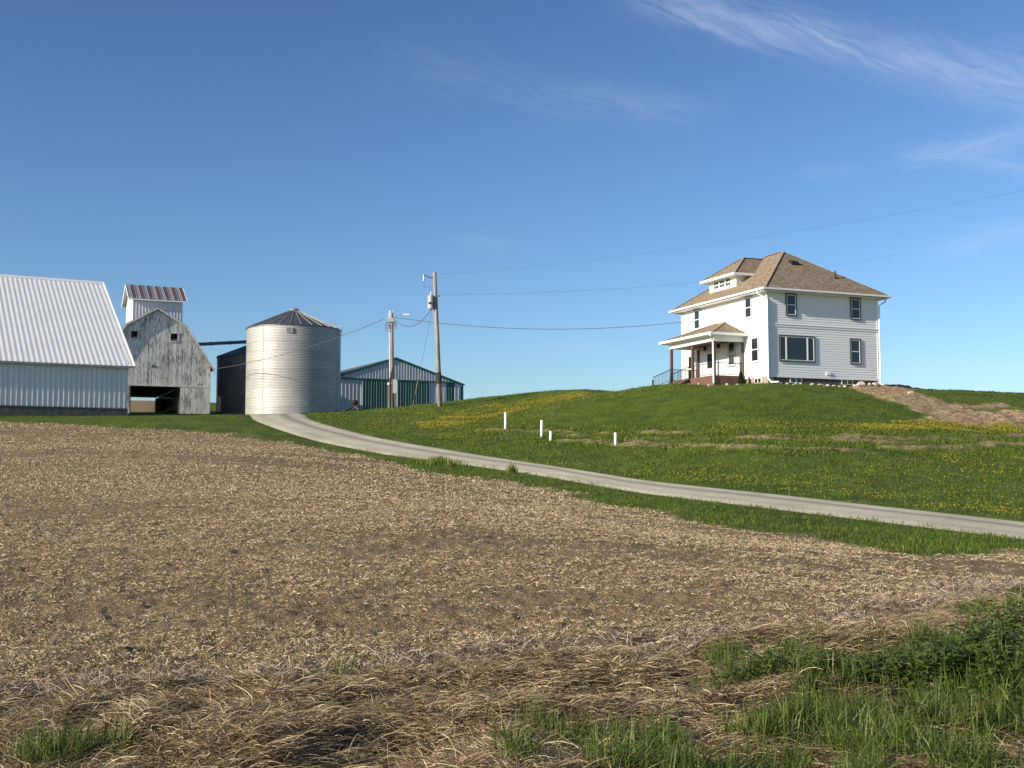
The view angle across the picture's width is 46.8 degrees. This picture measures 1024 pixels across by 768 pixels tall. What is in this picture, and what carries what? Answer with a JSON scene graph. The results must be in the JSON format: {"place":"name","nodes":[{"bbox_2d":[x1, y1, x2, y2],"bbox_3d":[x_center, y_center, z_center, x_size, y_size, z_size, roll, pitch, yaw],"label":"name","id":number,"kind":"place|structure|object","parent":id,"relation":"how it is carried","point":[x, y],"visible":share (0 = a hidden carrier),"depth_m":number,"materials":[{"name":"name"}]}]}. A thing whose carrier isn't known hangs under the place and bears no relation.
{"place":"outdoors","nodes":[
{"label":"outdoors","id":0,"kind":"place"},
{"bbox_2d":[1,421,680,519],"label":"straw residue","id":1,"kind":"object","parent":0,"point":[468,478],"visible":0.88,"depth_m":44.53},
{"bbox_2d":[343,400,359,410],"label":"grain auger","id":2,"kind":"object","parent":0,"point":[355,403],"visible":0.77,"depth_m":112.03,"materials":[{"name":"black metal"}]},
{"bbox_2d":[0,400,1023,699],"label":"field","id":3,"kind":"structure","parent":0,"point":[442,612],"depth_m":15.17,"materials":[{"name":"brown soil"}]},
{"bbox_2d":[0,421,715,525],"bbox_3d":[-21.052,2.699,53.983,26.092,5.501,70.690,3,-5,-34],"label":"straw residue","id":4,"kind":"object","parent":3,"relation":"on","point":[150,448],"visible":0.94,"depth_m":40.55},
{"bbox_2d":[13,422,942,680],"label":"field weeds","id":5,"kind":"object","parent":3,"relation":"on","point":[435,515],"visible":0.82,"depth_m":30.38,"materials":[{"name":"green plant"}]},
{"bbox_2d":[0,478,1023,699],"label":"straw residue","id":6,"kind":"object","parent":3,"relation":"on","point":[612,524],"visible":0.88,"depth_m":16.00},
{"bbox_2d":[0,569,1023,699],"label":"stalk litter","id":7,"kind":"object","parent":3,"relation":"on","point":[974,587],"visible":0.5,"depth_m":10.76,"materials":[{"name":"beige plant"}]},
{"bbox_2d":[0,382,1023,703],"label":"lawn","id":8,"kind":"structure","parent":0,"point":[828,397],"depth_m":59.74,"materials":[{"name":"green plant"}]},
{"bbox_2d":[0,274,135,415],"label":"barn","id":9,"kind":"structure","parent":8,"relation":"on","point":[64,349],"depth_m":79.64,"materials":[{"name":"white metal"}]},
{"bbox_2d":[121,273,214,413],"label":"corn crib","id":10,"kind":"object","parent":8,"relation":"on","point":[158,335],"visible":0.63,"depth_m":113.67,"materials":[{"name":"grey wood"}]},
{"bbox_2d":[129,330,138,339],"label":"window frame","id":11,"kind":"structure","parent":10,"relation":"in","point":[133,338],"depth_m":111.81,"materials":[{"name":"grey wood"}]},
{"bbox_2d":[169,332,178,341],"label":"window frame","id":12,"kind":"structure","parent":10,"relation":"in","point":[170,340],"depth_m":113.27,"materials":[{"name":"white wood"}]},
{"bbox_2d":[4,413,418,459],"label":"yard grass","id":13,"kind":"structure","parent":8,"relation":"on","point":[188,425],"depth_m":73.05,"materials":[{"name":"green plant"}]},
{"bbox_2d":[216,346,245,413],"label":"grain bin","id":14,"kind":"object","parent":8,"relation":"on","point":[231,390],"visible":0.37,"depth_m":121.14,"materials":[{"name":"metal"}]},
{"bbox_2d":[199,340,246,345],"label":"grain spout","id":15,"kind":"object","parent":14,"relation":"attached to","point":[222,343],"visible":0.56,"depth_m":121.77,"materials":[{"name":"grey metal"}]},
{"bbox_2d":[245,308,341,414],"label":"grain bin","id":16,"kind":"object","parent":8,"relation":"on","point":[305,380],"visible":0.94,"depth_m":111.62,"materials":[{"name":"metal"}]},
{"bbox_2d":[384,310,408,408],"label":"light pole","id":17,"kind":"object","parent":8,"relation":"on","point":[392,386],"visible":0.98,"depth_m":95.28,"materials":[{"name":"grey wood"}]},
{"bbox_2d":[216,319,383,368],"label":"service cable","id":18,"kind":"object","parent":17,"relation":"attached to","point":[303,348],"visible":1,"depth_m":103.58,"materials":[{"name":"grey plastic"}]},
{"bbox_2d":[394,317,680,328],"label":"service cable","id":19,"kind":"object","parent":17,"relation":"attached to","point":[525,328],"visible":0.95,"depth_m":93.53,"materials":[{"name":"grey plastic"}]},
{"bbox_2d":[340,357,464,411],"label":"pole shed","id":20,"kind":"structure","parent":8,"relation":"on","point":[366,386],"depth_m":128.36,"materials":[{"name":"white metal"}]},
{"bbox_2d":[362,380,387,409],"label":"sliding door","id":21,"kind":"structure","parent":20,"relation":"in","point":[374,392],"depth_m":127.09,"materials":[{"name":"green metal"}]},
{"bbox_2d":[397,381,428,406],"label":"sliding door","id":22,"kind":"structure","parent":20,"relation":"in","point":[406,390],"depth_m":129.06,"materials":[{"name":"green metal"}]},
{"bbox_2d":[423,272,441,406],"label":"utility pole","id":23,"kind":"object","parent":8,"relation":"on","point":[432,302],"visible":0.98,"depth_m":87.42,"materials":[{"name":"brown wood"}]},
{"bbox_2d":[464,256,886,294],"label":"power line","id":24,"kind":"object","parent":23,"relation":"attached to","point":[603,289],"visible":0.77,"depth_m":95.70,"materials":[{"name":"grey metal"}]},
{"bbox_2d":[444,190,1023,274],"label":"power line","id":25,"kind":"object","parent":23,"relation":"attached to","point":[748,238],"visible":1,"depth_m":70.68,"materials":[{"name":"grey metal"}]},
{"bbox_2d":[409,455,467,465],"bbox_3d":[-3.110,3.343,51.908,3.052,0.500,2.694,4,-6,-41],"label":"weed clump","id":26,"kind":"object","parent":8,"relation":"on","point":[438,461],"visible":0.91,"depth_m":51.65,"materials":[{"name":"green plant"}]},
{"bbox_2d":[506,462,518,473],"bbox_3d":[-0.009,3.460,49.078,0.545,0.513,0.500,1,-5,-17],"label":"weed clump","id":27,"kind":"object","parent":8,"relation":"on","point":[511,469],"visible":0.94,"depth_m":49.02,"materials":[{"name":"green plant"}]},
{"bbox_2d":[540,420,542,437],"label":"standpipe","id":28,"kind":"object","parent":8,"relation":"on","point":[541,427],"visible":0.85,"depth_m":65.43,"materials":[{"name":"white plastic"}]},
{"bbox_2d":[614,433,616,444],"bbox_3d":[5.229,2.929,59.796,0.144,0.947,0.144,0,-4,0],"label":"standpipe","id":29,"kind":"object","parent":8,"relation":"on","point":[615,438],"visible":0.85,"depth_m":59.75,"materials":[{"name":"white plastic"}]},
{"bbox_2d":[327,449,1023,556],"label":"grass strip","id":30,"kind":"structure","parent":8,"relation":"on","point":[960,547],"depth_m":31.44,"materials":[{"name":"green plant"}]},
{"bbox_2d":[372,383,1023,512],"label":"dandelions","id":31,"kind":"object","parent":8,"relation":"on","point":[919,427],"visible":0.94,"depth_m":67.77,"materials":[{"name":"yellow plant"}]},
{"bbox_2d":[450,423,1023,456],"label":"rough grass","id":32,"kind":"structure","parent":8,"relation":"on","point":[802,451],"depth_m":60.53,"materials":[{"name":"green plant"}]},
{"bbox_2d":[736,372,744,383],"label":"shrub","id":33,"kind":"object","parent":8,"relation":"on","point":[740,379],"visible":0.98,"depth_m":81.89,"materials":[{"name":"green plant"}]},
{"bbox_2d":[652,251,891,385],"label":"farmhouse","id":34,"kind":"object","parent":8,"relation":"on","point":[783,317],"visible":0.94,"depth_m":82.93,"materials":[{"name":"white"}]},
{"bbox_2d":[687,353,695,377],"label":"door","id":35,"kind":"structure","parent":34,"relation":"in","point":[688,356],"depth_m":89.82,"materials":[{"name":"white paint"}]},
{"bbox_2d":[693,309,699,329],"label":"window","id":36,"kind":"structure","parent":34,"relation":"in","point":[696,313],"depth_m":89.07,"materials":[{"name":"grey"}]},
{"bbox_2d":[706,351,711,375],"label":"door","id":37,"kind":"structure","parent":34,"relation":"in","point":[709,353],"depth_m":87.35,"materials":[{"name":"white paint"}]},
{"bbox_2d":[727,342,735,366],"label":"window","id":38,"kind":"structure","parent":34,"relation":"in","point":[731,358],"depth_m":84.51,"materials":[{"name":"grey"}]},
{"bbox_2d":[744,296,751,319],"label":"window","id":39,"kind":"structure","parent":34,"relation":"in","point":[747,300],"depth_m":82.66,"materials":[{"name":"grey"}]},
{"bbox_2d":[750,336,758,362],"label":"window","id":40,"kind":"structure","parent":34,"relation":"in","point":[754,341],"depth_m":81.78,"materials":[{"name":"grey"}]},
{"bbox_2d":[754,377,761,382],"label":"basement window","id":41,"kind":"structure","parent":34,"relation":"in","point":[756,380],"depth_m":81.43,"materials":[{"name":"white paint"}]},
{"bbox_2d":[785,293,796,316],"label":"window","id":42,"kind":"structure","parent":34,"relation":"in","point":[790,299],"depth_m":81.34,"materials":[{"name":"grey"}]},
{"bbox_2d":[790,378,801,382],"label":"basement window","id":43,"kind":"structure","parent":34,"relation":"in","point":[792,380],"depth_m":81.13,"materials":[{"name":"white paint"}]},
{"bbox_2d":[779,335,815,362],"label":"window","id":44,"kind":"structure","parent":34,"relation":"in","point":[792,348],"depth_m":81.26,"materials":[{"name":"blue"}]},
{"bbox_2d":[841,380,852,384],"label":"basement window","id":45,"kind":"structure","parent":34,"relation":"in","point":[844,382],"depth_m":82.72,"materials":[{"name":"white paint"}]},
{"bbox_2d":[850,298,860,319],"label":"window","id":46,"kind":"structure","parent":34,"relation":"in","point":[855,303],"depth_m":83.36,"materials":[{"name":"grey"}]},
{"bbox_2d":[850,338,861,364],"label":"window","id":47,"kind":"structure","parent":34,"relation":"in","point":[855,344],"depth_m":83.09,"materials":[{"name":"grey"}]},
{"bbox_2d":[0,585,1023,767],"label":"tall grass","id":48,"kind":"structure","parent":0,"point":[867,715],"depth_m":7.30,"materials":[{"name":"green plant"}]},
{"bbox_2d":[0,0,1023,402],"label":"sky","id":49,"kind":"structure","parent":0,"point":[320,159],"materials":[{"name":"blue"}]},
{"bbox_2d":[0,586,1023,767],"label":"roadside verge","id":50,"kind":"structure","parent":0,"point":[729,700],"depth_m":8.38,"materials":[{"name":"plant"}]},
{"bbox_2d":[689,593,1023,716],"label":"weeds","id":51,"kind":"object","parent":50,"relation":"on","point":[952,653],"visible":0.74,"depth_m":8.79,"materials":[{"name":"green plant"}]},
{"bbox_2d":[244,413,1023,538],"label":"driveway","id":52,"kind":"structure","parent":0,"point":[300,425],"depth_m":43.23,"materials":[{"name":"grey gravel"}]},
{"bbox_2d":[490,384,1023,450],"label":"bare soil","id":53,"kind":"structure","parent":0,"point":[939,409],"depth_m":73.99,"materials":[{"name":"brown soil"}]},
{"bbox_2d":[504,412,506,428],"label":"standpipe","id":54,"kind":"object","parent":53,"relation":"on","point":[505,420],"visible":0.85,"depth_m":70.29,"materials":[{"name":"white plastic"}]}
]}

